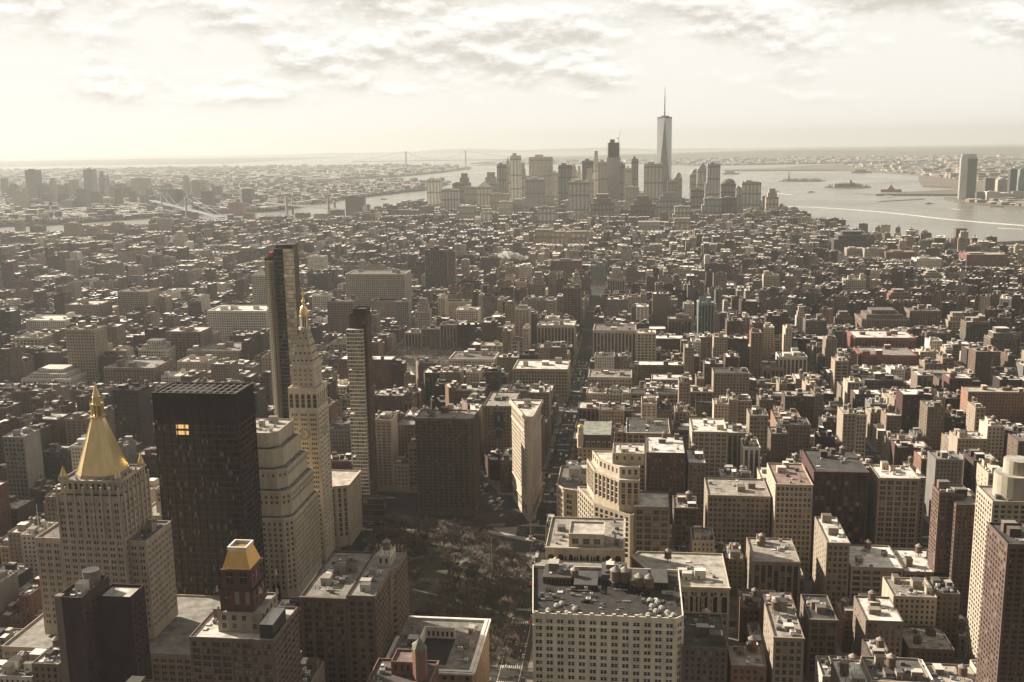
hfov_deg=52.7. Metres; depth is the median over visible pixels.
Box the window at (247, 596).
[244,592,249,604]
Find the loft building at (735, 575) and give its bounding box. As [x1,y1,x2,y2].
[725,542,743,595]
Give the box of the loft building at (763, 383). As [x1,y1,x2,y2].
[756,377,777,389]
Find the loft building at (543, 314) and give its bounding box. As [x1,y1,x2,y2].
[541,311,545,319]
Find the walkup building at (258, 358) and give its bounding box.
[255,350,267,373]
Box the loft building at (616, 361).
[614,353,619,369]
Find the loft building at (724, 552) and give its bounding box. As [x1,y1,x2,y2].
[714,542,728,574]
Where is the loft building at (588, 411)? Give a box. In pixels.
[577,400,607,420]
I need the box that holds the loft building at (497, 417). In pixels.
[483,391,519,452]
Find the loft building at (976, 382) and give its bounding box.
[967,373,980,386]
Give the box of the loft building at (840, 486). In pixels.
[802,448,869,572]
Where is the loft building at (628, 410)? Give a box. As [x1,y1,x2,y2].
[613,401,632,424]
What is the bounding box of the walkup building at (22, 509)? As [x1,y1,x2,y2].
[9,495,35,527]
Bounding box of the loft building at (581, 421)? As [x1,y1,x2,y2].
[575,419,585,431]
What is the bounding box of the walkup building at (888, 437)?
[881,431,911,463]
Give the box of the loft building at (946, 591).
[925,576,959,656]
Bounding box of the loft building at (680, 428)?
[672,421,688,470]
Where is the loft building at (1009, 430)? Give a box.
[1002,426,1023,460]
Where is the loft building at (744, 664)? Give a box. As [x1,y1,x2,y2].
[727,642,766,681]
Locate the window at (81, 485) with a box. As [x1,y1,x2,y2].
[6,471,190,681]
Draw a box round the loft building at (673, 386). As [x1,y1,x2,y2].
[669,383,694,388]
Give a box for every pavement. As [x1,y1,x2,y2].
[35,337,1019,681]
[364,528,523,666]
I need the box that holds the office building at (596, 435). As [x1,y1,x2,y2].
[577,421,614,460]
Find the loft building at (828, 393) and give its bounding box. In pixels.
[820,386,834,404]
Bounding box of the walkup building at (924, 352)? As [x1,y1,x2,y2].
[915,346,938,358]
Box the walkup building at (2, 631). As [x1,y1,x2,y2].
[0,628,6,636]
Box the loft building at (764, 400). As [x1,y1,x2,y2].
[756,391,772,418]
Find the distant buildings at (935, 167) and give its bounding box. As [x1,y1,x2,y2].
[638,154,1023,181]
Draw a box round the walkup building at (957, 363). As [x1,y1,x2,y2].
[954,361,965,367]
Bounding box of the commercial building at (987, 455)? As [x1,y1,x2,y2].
[959,449,999,464]
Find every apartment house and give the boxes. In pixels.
[0,380,13,387]
[0,387,16,395]
[0,393,12,400]
[0,401,22,420]
[0,466,6,480]
[0,481,12,536]
[0,569,19,627]
[7,520,33,562]
[12,384,36,413]
[15,279,33,297]
[15,344,26,352]
[19,576,41,627]
[21,520,56,576]
[22,353,34,370]
[22,358,32,375]
[28,383,51,414]
[32,347,49,370]
[37,345,63,350]
[42,443,72,482]
[43,346,67,365]
[43,501,46,520]
[47,255,65,269]
[53,328,65,344]
[57,337,66,348]
[60,355,68,364]
[70,315,95,322]
[70,389,73,400]
[71,384,89,402]
[84,382,115,395]
[87,274,116,279]
[91,316,109,324]
[94,280,117,289]
[100,350,116,383]
[108,315,119,322]
[108,343,112,350]
[113,345,133,356]
[118,251,136,262]
[126,332,135,344]
[127,275,143,284]
[136,442,142,452]
[137,445,157,477]
[142,306,157,327]
[144,324,168,342]
[150,478,158,503]
[151,396,153,422]
[155,382,166,390]
[161,368,187,384]
[162,288,180,297]
[162,314,180,327]
[173,270,192,282]
[181,371,201,381]
[188,302,201,319]
[199,370,208,379]
[210,357,238,381]
[222,293,247,303]
[229,330,247,341]
[233,302,251,304]
[236,252,259,263]
[241,338,256,360]
[243,372,258,383]
[245,275,251,284]
[255,328,269,353]
[267,403,274,415]
[309,321,322,333]
[316,342,326,351]
[319,352,333,365]
[328,269,337,288]
[330,350,346,357]
[334,360,338,374]
[365,264,385,269]
[370,310,380,332]
[371,298,402,320]
[431,307,437,316]
[443,291,458,299]
[448,299,471,321]
[457,255,475,264]
[459,287,462,299]
[496,280,512,286]
[512,257,530,263]
[519,286,527,301]
[563,271,577,285]
[578,270,585,275]
[580,275,590,298]
[582,295,585,318]
[582,297,583,323]
[625,283,631,290]
[637,284,645,290]
[637,286,640,294]
[704,263,729,278]
[708,286,721,301]
[731,295,743,310]
[765,297,774,312]
[775,295,786,310]
[783,290,791,296]
[783,300,794,317]
[795,304,806,314]
[803,291,808,305]
[808,292,819,307]
[811,304,824,314]
[819,306,833,323]
[821,286,827,298]
[849,296,857,301]
[859,290,870,300]
[866,287,878,298]
[875,292,885,297]
[884,299,889,306]
[893,300,904,314]
[902,300,913,306]
[911,299,920,306]
[958,269,968,283]
[961,293,972,307]
[961,308,971,316]
[997,290,1008,295]
[1007,307,1014,322]
[1008,273,1019,287]
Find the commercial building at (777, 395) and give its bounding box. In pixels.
[764,389,781,402]
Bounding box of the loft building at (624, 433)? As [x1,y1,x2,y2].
[622,425,625,442]
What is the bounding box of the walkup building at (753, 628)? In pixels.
[746,622,762,649]
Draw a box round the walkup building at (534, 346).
[529,343,539,351]
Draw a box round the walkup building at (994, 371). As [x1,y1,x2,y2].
[990,367,1010,384]
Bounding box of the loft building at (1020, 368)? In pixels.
[1015,360,1023,375]
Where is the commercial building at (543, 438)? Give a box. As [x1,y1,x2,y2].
[541,415,544,466]
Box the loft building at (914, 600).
[882,573,936,625]
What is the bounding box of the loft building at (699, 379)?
[695,372,703,386]
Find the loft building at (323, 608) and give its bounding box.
[298,550,372,681]
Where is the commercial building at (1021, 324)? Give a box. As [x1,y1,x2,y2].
[1019,317,1023,331]
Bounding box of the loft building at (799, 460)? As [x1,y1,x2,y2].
[787,453,801,462]
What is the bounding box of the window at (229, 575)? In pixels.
[226,572,232,583]
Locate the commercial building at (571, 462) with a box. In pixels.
[566,460,585,465]
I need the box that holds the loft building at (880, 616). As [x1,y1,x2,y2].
[851,595,902,656]
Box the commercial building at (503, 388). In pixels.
[498,385,509,391]
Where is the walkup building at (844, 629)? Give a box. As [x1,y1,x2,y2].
[835,596,853,651]
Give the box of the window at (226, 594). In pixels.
[224,591,229,603]
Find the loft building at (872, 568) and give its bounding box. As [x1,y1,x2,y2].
[848,544,902,601]
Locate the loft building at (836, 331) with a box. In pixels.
[828,326,842,347]
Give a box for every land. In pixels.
[0,166,463,226]
[722,160,1023,208]
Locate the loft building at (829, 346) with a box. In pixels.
[822,333,836,368]
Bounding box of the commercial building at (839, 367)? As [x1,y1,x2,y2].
[830,354,848,394]
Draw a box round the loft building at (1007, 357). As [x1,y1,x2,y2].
[1000,348,1015,367]
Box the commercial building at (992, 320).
[987,317,995,329]
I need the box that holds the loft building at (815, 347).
[809,342,821,367]
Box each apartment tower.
[0,178,4,193]
[4,177,7,192]
[7,183,19,198]
[13,191,28,207]
[24,169,41,199]
[29,199,43,203]
[39,184,48,199]
[41,193,52,202]
[48,178,57,200]
[58,184,63,193]
[58,193,68,203]
[61,199,76,207]
[63,183,72,199]
[68,179,78,195]
[75,188,90,206]
[83,168,97,190]
[90,191,102,203]
[99,171,105,196]
[103,198,114,203]
[105,175,109,195]
[109,186,116,197]
[114,183,126,195]
[114,188,122,204]
[123,186,131,197]
[129,191,136,202]
[131,177,150,197]
[139,195,151,203]
[146,188,153,194]
[151,193,156,199]
[159,188,177,205]
[162,183,173,188]
[172,231,188,246]
[176,189,185,204]
[183,175,189,195]
[188,197,198,201]
[189,182,191,193]
[191,179,208,196]
[196,237,203,248]
[201,191,215,205]
[211,186,222,198]
[228,202,245,215]
[242,188,253,204]
[927,479,954,576]
[947,485,975,616]
[964,455,1023,664]
[975,520,1023,681]
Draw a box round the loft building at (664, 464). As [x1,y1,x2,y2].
[645,433,684,524]
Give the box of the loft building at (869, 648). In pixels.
[861,639,889,656]
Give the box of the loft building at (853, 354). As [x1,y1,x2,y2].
[844,348,857,364]
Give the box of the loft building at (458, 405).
[456,401,461,409]
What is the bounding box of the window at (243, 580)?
[240,572,246,583]
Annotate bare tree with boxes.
[362,536,377,549]
[368,543,382,551]
[373,531,394,539]
[382,511,401,525]
[384,523,403,534]
[386,531,397,540]
[392,517,407,535]
[392,536,410,548]
[395,529,409,538]
[396,543,413,555]
[398,515,411,530]
[405,518,416,532]
[405,532,420,541]
[405,532,422,553]
[408,566,424,588]
[413,605,435,615]
[414,525,434,541]
[416,532,429,543]
[417,608,435,616]
[421,600,441,613]
[422,533,438,551]
[424,546,437,562]
[429,519,447,530]
[429,611,446,616]
[434,523,452,547]
[435,536,450,546]
[435,574,453,595]
[436,546,453,562]
[438,519,450,535]
[440,551,454,568]
[441,526,461,549]
[442,559,456,576]
[442,605,460,616]
[443,597,460,607]
[445,608,458,616]
[446,564,468,587]
[447,517,461,532]
[449,551,464,563]
[450,521,465,532]
[451,538,471,553]
[451,594,466,608]
[452,563,465,584]
[455,591,470,605]
[457,531,476,548]
[457,579,472,597]
[460,525,477,538]
[461,561,480,579]
[463,522,476,535]
[463,563,480,585]
[463,572,483,587]
[464,607,481,617]
[467,544,482,554]
[467,554,484,570]
[474,575,496,596]
[475,531,495,549]
[475,611,494,622]
[477,524,489,540]
[477,552,490,566]
[478,542,494,553]
[480,556,495,578]
[480,570,500,583]
[481,608,495,617]
[485,564,508,583]
[488,553,502,573]
[489,623,504,647]
[489,633,503,651]
[489,652,499,663]
[490,536,501,546]
[490,580,510,602]
[492,548,510,561]
[492,562,508,572]
[492,615,503,634]
[494,541,511,561]
[494,647,513,667]
[497,595,513,610]
[497,605,520,624]
[498,560,515,578]
[499,630,519,647]
[501,616,520,630]
[501,622,517,641]
[502,569,518,580]
[505,597,520,607]
[506,578,523,587]
[508,565,527,587]
[509,552,519,568]
[511,577,527,592]
[513,553,530,564]
[514,561,534,579]
[514,589,528,607]
[515,554,533,575]
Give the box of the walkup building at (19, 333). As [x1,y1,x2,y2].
[15,331,24,336]
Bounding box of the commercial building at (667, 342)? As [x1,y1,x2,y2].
[656,333,681,351]
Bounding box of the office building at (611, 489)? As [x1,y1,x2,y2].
[578,443,643,567]
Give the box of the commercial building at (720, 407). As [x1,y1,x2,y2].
[712,395,727,421]
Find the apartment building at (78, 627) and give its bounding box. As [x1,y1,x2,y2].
[54,566,109,681]
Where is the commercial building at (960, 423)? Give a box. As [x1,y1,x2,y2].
[952,416,965,428]
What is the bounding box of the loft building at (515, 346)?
[511,341,519,353]
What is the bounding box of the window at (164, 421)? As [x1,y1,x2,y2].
[155,414,263,593]
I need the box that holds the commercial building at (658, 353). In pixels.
[656,346,661,360]
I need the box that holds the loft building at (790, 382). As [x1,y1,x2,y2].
[785,375,794,389]
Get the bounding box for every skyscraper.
[264,241,300,418]
[426,178,441,206]
[440,188,459,209]
[452,182,464,203]
[457,205,476,218]
[460,173,470,185]
[462,186,477,204]
[477,181,491,206]
[481,208,491,220]
[485,172,498,192]
[488,192,509,210]
[497,163,506,192]
[497,200,512,214]
[506,158,510,197]
[510,153,521,200]
[513,199,522,211]
[521,163,526,198]
[523,177,544,211]
[526,155,552,189]
[533,229,551,243]
[538,206,557,225]
[545,186,554,205]
[550,230,565,243]
[551,171,559,201]
[558,163,571,200]
[565,179,589,217]
[570,163,576,180]
[570,230,586,243]
[577,166,580,178]
[582,159,593,180]
[586,168,593,202]
[591,194,613,216]
[593,151,598,197]
[598,160,607,193]
[607,128,621,201]
[611,199,619,215]
[619,162,624,200]
[623,185,638,208]
[624,166,631,200]
[631,156,637,186]
[631,195,654,217]
[636,221,660,230]
[644,161,664,203]
[656,192,681,211]
[657,97,671,191]
[667,179,677,194]
[672,205,690,218]
[672,217,690,230]
[674,172,681,199]
[688,188,703,208]
[689,168,696,198]
[696,163,706,197]
[701,197,721,214]
[705,162,720,197]
[720,178,735,196]
[721,196,736,213]
[735,186,741,212]
[738,180,761,212]
[762,196,766,210]
[765,188,778,209]
[957,154,977,199]
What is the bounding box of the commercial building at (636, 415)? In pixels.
[632,413,640,417]
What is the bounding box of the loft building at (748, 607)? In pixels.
[736,588,761,642]
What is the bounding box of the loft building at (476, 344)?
[470,339,482,351]
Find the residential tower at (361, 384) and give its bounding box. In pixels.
[346,306,377,494]
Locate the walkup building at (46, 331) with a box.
[42,329,55,333]
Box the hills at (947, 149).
[894,148,1004,150]
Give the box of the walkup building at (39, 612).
[31,608,42,620]
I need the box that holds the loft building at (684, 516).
[672,493,698,550]
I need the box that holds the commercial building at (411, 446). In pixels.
[407,438,416,490]
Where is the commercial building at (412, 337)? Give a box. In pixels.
[405,328,421,352]
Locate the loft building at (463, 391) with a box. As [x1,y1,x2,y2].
[455,382,487,405]
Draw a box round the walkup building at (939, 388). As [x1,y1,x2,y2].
[933,384,943,391]
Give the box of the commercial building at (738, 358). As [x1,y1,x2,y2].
[731,351,739,367]
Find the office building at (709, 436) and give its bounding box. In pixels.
[689,418,727,477]
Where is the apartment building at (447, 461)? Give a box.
[415,406,479,515]
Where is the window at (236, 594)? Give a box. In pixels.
[234,592,239,604]
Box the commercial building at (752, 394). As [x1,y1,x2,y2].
[749,388,758,404]
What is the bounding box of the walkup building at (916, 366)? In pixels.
[902,365,923,368]
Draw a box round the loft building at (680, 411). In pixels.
[674,402,686,421]
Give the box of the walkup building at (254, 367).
[243,362,260,373]
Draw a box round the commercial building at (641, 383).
[639,378,650,388]
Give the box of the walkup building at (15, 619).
[9,609,21,627]
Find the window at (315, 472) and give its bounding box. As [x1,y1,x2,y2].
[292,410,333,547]
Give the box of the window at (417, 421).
[417,421,473,507]
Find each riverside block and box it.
[975,191,983,199]
[982,177,994,191]
[984,191,998,200]
[995,177,1006,191]
[998,192,1011,197]
[998,199,1023,201]
[1007,168,1017,191]
[1008,191,1023,198]
[1016,168,1023,190]
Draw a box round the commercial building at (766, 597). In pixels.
[760,592,796,637]
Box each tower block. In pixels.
[14,332,52,346]
[65,320,108,384]
[117,286,159,315]
[138,338,176,367]
[157,218,172,230]
[177,354,216,371]
[251,269,267,304]
[307,255,327,269]
[311,269,331,291]
[312,291,332,309]
[327,295,357,333]
[329,335,346,351]
[345,195,365,215]
[415,298,431,328]
[425,246,450,289]
[450,249,456,284]
[456,305,480,321]
[531,272,545,296]
[551,258,581,270]
[563,283,581,331]
[572,269,580,285]
[590,262,604,284]
[607,267,624,293]
[667,313,690,334]
[697,297,714,332]
[760,360,784,378]
[762,271,778,286]
[775,347,807,376]
[795,306,804,333]
[802,314,826,334]
[833,310,852,324]
[842,275,865,291]
[844,247,861,256]
[861,247,885,257]
[883,250,915,258]
[887,288,910,299]
[911,257,941,267]
[920,269,941,278]
[943,311,965,337]
[959,315,990,342]
[983,326,1017,356]
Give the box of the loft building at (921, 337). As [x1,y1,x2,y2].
[917,331,924,347]
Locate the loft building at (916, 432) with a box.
[909,427,925,441]
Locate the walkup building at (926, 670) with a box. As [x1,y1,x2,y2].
[897,656,934,681]
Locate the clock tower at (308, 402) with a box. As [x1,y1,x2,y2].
[288,289,334,560]
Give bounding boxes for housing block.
[0,234,9,243]
[10,235,37,243]
[14,219,25,230]
[30,225,46,232]
[63,222,82,236]
[65,259,79,277]
[79,267,94,275]
[86,226,100,235]
[88,263,101,273]
[97,233,116,239]
[99,263,106,273]
[106,262,124,274]
[112,222,123,233]
[121,224,127,234]
[126,228,140,235]
[128,265,140,275]
[137,264,143,275]
[141,255,152,273]
[149,254,162,267]
[150,223,157,230]
[162,256,175,266]
[188,212,198,219]
[204,228,213,237]
[220,236,225,243]
[221,244,241,250]
[243,213,254,218]
[295,212,310,218]
[314,213,328,218]
[330,209,344,215]
[362,213,372,220]
[389,209,418,214]
[419,206,433,214]
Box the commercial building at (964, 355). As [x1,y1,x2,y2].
[960,343,981,367]
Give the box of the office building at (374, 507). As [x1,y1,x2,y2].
[362,495,386,520]
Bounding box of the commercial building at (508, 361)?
[497,351,518,383]
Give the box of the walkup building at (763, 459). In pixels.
[760,454,766,464]
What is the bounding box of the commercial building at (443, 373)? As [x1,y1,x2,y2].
[440,367,448,379]
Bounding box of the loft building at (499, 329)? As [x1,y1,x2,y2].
[496,325,515,341]
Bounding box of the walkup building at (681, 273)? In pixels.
[673,268,691,278]
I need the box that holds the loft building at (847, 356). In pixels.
[835,351,850,376]
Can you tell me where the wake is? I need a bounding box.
[777,193,1023,229]
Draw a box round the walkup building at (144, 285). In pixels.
[133,284,161,287]
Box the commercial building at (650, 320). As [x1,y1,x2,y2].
[648,315,651,325]
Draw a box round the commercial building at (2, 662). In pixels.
[0,660,6,667]
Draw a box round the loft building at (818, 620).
[799,594,838,680]
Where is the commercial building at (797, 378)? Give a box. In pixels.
[792,372,811,388]
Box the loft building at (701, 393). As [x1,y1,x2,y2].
[690,384,713,408]
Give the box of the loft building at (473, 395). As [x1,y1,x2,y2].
[468,390,484,398]
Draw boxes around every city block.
[21,364,87,385]
[26,312,81,330]
[65,299,112,316]
[103,356,172,384]
[165,326,213,362]
[187,341,241,360]
[207,305,269,341]
[345,268,412,307]
[449,348,498,366]
[513,357,570,401]
[537,319,576,358]
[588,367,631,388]
[593,321,636,361]
[829,230,871,252]
[846,330,916,348]
[853,344,916,365]
[854,307,909,328]
[858,372,903,389]
[903,304,940,327]
[959,252,1007,266]
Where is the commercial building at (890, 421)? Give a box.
[880,405,901,432]
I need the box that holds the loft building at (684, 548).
[679,545,689,551]
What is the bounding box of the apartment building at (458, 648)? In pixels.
[385,616,490,681]
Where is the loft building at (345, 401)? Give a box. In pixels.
[340,392,349,416]
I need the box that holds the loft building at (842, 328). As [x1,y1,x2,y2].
[836,325,845,347]
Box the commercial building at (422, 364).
[416,357,439,386]
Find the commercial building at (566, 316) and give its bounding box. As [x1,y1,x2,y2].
[563,314,569,318]
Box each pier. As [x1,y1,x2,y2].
[852,193,895,195]
[876,199,920,201]
[997,240,1023,244]
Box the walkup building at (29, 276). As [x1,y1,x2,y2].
[17,272,39,279]
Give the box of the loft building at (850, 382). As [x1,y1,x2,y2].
[842,376,863,405]
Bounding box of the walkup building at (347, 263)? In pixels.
[336,261,358,266]
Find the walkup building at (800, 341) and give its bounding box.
[792,334,803,348]
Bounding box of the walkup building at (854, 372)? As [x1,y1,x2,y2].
[850,369,872,376]
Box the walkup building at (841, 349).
[837,348,846,353]
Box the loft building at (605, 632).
[532,559,684,681]
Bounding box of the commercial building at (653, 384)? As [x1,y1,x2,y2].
[644,381,669,388]
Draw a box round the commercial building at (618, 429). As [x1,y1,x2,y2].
[612,423,622,442]
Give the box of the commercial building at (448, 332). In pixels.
[440,320,457,352]
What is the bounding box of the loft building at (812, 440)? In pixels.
[810,434,813,448]
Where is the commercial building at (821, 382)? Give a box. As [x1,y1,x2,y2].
[812,378,828,387]
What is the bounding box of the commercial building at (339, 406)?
[337,397,340,416]
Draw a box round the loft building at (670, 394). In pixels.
[631,387,677,405]
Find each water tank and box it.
[20,651,31,666]
[33,515,40,525]
[51,636,58,647]
[342,414,347,420]
[382,538,390,554]
[570,566,578,579]
[609,566,619,588]
[620,566,631,588]
[633,573,643,593]
[644,574,654,593]
[661,431,667,438]
[663,548,671,563]
[665,398,669,406]
[685,490,692,503]
[691,443,695,453]
[701,608,710,623]
[717,541,723,548]
[745,433,750,443]
[748,635,756,652]
[751,587,757,596]
[758,533,765,542]
[770,598,780,614]
[794,452,798,460]
[839,445,845,454]
[841,597,848,612]
[848,653,857,659]
[864,539,871,552]
[868,590,875,600]
[875,636,884,647]
[885,653,896,672]
[908,456,912,464]
[910,436,915,444]
[914,543,922,556]
[956,664,967,680]
[989,458,995,464]
[991,415,995,421]
[1012,424,1017,432]
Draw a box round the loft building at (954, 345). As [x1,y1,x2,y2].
[947,338,968,360]
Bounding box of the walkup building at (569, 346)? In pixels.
[560,341,572,364]
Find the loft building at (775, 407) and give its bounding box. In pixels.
[773,405,780,409]
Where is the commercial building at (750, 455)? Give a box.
[740,439,760,478]
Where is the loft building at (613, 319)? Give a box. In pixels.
[604,316,622,323]
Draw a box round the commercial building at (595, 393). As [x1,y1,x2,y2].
[586,387,606,401]
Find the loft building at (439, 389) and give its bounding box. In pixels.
[433,379,445,408]
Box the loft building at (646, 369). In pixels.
[637,359,683,385]
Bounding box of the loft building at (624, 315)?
[619,311,630,320]
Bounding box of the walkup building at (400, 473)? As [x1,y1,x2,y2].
[393,454,408,490]
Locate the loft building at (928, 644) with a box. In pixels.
[901,625,954,663]
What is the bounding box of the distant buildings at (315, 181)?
[0,159,631,224]
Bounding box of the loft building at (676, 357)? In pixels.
[671,353,682,360]
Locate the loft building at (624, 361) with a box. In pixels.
[620,354,628,369]
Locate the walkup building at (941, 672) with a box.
[925,663,975,681]
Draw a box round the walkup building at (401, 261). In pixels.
[389,260,407,262]
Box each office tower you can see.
[2,382,219,681]
[152,382,265,595]
[152,415,321,599]
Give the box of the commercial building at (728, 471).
[718,465,738,477]
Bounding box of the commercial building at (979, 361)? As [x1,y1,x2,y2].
[967,346,991,384]
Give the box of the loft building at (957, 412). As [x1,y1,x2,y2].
[946,409,965,421]
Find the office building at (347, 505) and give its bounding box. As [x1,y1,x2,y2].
[332,470,362,546]
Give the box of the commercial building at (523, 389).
[509,382,534,398]
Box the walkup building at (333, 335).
[323,331,342,342]
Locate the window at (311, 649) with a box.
[306,647,345,681]
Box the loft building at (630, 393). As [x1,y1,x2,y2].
[629,386,639,403]
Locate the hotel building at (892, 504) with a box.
[865,461,920,548]
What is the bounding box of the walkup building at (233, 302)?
[223,301,256,304]
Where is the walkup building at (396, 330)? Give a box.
[386,325,402,342]
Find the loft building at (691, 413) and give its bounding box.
[687,407,696,419]
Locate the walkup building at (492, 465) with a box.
[483,450,502,479]
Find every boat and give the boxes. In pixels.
[722,171,738,173]
[851,169,871,172]
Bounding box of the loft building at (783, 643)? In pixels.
[763,597,804,681]
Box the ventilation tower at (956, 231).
[953,228,966,237]
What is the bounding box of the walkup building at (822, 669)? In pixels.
[814,655,830,681]
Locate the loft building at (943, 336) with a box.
[922,330,950,345]
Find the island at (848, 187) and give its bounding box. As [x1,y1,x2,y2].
[824,186,870,188]
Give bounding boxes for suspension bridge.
[148,192,224,217]
[262,195,345,215]
[351,150,509,163]
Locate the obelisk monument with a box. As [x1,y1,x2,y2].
[526,522,535,541]
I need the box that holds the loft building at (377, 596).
[346,543,408,681]
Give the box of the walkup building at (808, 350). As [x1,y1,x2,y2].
[806,341,815,362]
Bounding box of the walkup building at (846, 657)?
[829,655,860,660]
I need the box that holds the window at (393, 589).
[380,551,396,638]
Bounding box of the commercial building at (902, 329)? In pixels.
[898,328,911,332]
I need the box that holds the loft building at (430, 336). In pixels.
[421,325,440,352]
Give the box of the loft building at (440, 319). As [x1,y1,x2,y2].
[436,314,451,325]
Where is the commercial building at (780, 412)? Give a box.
[770,407,800,425]
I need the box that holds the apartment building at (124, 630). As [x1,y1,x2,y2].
[97,583,151,681]
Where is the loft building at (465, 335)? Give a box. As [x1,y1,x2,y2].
[456,321,480,350]
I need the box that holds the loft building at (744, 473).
[737,466,752,478]
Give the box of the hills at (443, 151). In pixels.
[263,148,725,155]
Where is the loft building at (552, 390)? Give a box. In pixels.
[543,382,553,401]
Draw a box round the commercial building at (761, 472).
[756,467,766,482]
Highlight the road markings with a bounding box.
[362,350,928,681]
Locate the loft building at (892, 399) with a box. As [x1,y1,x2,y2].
[889,391,895,405]
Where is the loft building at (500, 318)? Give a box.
[491,314,504,324]
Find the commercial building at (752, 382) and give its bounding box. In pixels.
[749,373,756,390]
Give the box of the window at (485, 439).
[485,439,505,452]
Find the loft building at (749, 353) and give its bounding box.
[747,342,750,372]
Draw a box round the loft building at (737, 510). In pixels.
[703,478,770,570]
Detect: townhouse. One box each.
[0,563,23,568]
[28,308,47,314]
[112,305,118,315]
[180,298,196,301]
[305,295,310,303]
[412,298,418,306]
[412,319,415,327]
[669,525,671,538]
[799,567,804,598]
[819,367,828,378]
[851,365,863,370]
[867,365,881,372]
[904,379,910,387]
[922,543,927,548]
[956,615,966,658]
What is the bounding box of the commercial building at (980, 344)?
[970,342,985,346]
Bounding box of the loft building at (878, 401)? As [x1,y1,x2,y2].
[865,395,887,407]
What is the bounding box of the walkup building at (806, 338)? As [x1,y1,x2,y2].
[801,334,822,353]
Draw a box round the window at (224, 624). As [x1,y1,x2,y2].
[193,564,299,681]

